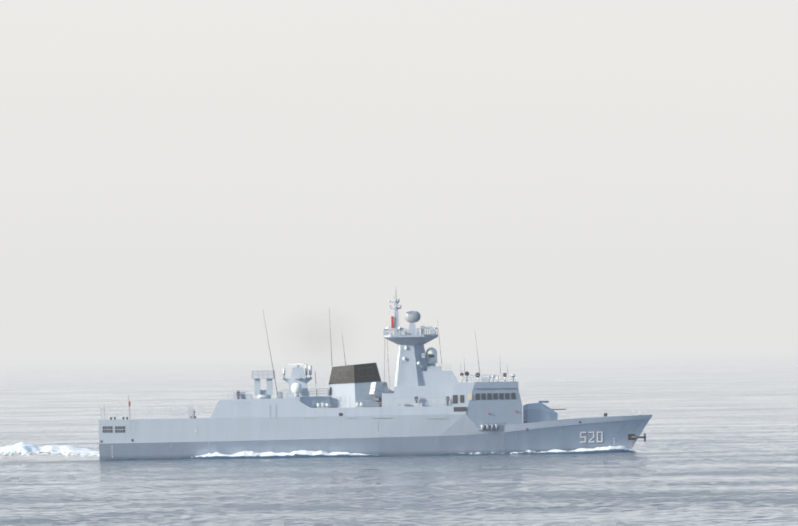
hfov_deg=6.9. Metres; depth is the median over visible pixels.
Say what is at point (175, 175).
sky
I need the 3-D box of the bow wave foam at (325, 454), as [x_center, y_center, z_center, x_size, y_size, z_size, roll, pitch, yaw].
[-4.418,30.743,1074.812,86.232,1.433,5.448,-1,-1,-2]
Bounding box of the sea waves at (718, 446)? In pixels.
[0,358,797,525]
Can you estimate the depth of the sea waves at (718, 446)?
973.40 m
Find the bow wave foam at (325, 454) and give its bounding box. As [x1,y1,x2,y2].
[105,446,636,460]
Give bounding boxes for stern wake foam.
[0,442,98,460]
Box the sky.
[0,0,797,353]
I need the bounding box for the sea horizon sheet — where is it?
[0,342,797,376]

